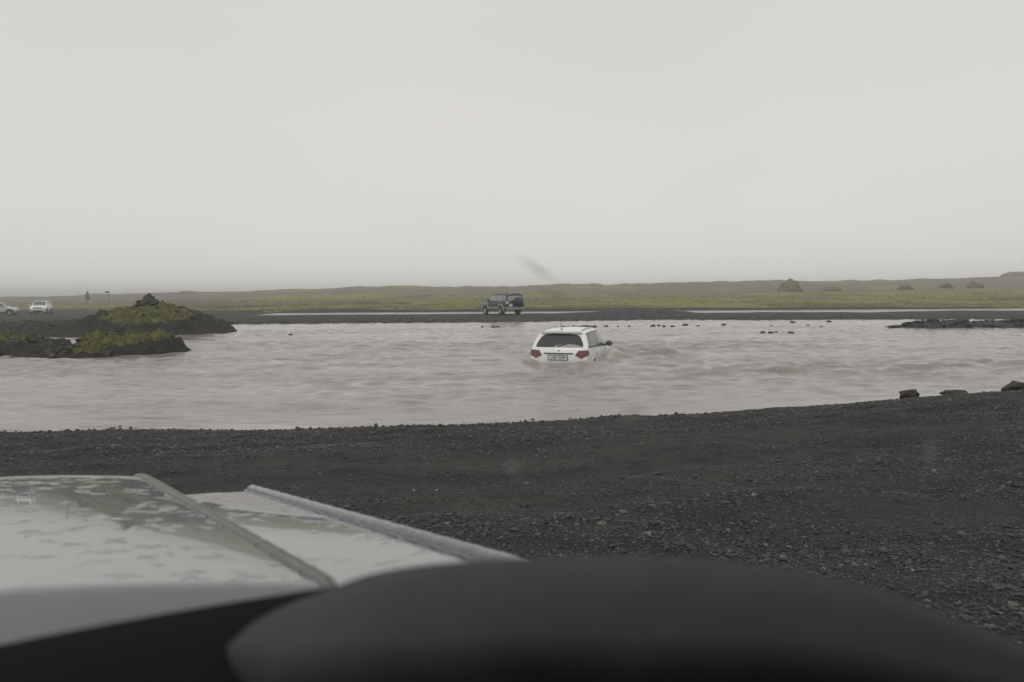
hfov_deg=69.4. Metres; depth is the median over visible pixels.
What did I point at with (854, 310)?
side channel
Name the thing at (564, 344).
car
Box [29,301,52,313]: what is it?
car
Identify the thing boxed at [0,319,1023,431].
river
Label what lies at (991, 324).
gravel
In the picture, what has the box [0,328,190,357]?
islet
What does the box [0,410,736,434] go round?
gravel
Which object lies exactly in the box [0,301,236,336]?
islet
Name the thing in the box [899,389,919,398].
boulder
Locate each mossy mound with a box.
[177,291,196,293]
[777,278,803,291]
[823,287,841,290]
[999,272,1023,276]
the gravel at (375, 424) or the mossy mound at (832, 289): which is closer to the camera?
the gravel at (375, 424)
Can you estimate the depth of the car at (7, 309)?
84.92 m
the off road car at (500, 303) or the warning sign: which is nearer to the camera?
the off road car at (500, 303)
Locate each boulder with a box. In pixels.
[885,325,902,327]
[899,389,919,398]
[926,318,939,321]
[940,390,968,394]
[1001,381,1023,390]
[1009,317,1023,321]
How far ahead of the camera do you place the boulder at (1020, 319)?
38.81 m
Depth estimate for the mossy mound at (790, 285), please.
197.38 m
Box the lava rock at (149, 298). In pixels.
[135,293,159,306]
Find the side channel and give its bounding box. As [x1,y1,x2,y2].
[263,308,1023,314]
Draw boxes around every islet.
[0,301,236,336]
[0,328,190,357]
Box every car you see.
[0,302,19,315]
[0,473,1023,681]
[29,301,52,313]
[482,293,523,314]
[530,322,611,362]
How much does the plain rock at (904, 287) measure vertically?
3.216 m
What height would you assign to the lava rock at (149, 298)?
0.893 m
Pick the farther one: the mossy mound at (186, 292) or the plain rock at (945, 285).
the mossy mound at (186, 292)
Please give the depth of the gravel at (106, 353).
25.21 m
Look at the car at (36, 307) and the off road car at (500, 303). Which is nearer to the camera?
the off road car at (500, 303)
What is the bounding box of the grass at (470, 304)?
[1,289,1023,353]
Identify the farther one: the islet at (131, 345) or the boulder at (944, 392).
the islet at (131, 345)
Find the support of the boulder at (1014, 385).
on the ground at (690, 292)
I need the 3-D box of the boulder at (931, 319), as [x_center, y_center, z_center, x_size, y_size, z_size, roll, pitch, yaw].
[22.202,-1.075,39.017,0.600,0.252,0.691,0,4,0]
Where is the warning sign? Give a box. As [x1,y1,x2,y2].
[85,291,89,302]
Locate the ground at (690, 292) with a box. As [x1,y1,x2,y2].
[0,276,1023,645]
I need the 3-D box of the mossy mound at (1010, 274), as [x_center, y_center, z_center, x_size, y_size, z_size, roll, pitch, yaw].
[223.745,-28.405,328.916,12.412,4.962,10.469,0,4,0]
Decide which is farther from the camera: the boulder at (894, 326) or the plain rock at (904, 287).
the plain rock at (904, 287)
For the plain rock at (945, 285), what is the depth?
206.12 m
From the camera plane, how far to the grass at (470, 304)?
106.64 m
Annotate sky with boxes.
[0,0,1023,296]
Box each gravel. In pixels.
[0,304,232,357]
[0,390,1023,645]
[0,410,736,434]
[227,311,1023,327]
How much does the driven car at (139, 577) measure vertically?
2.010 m
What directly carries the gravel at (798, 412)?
on the ground at (690, 292)
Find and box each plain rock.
[897,285,913,289]
[937,283,954,287]
[965,281,984,287]
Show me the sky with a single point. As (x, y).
(147, 146)
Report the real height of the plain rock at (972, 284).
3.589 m

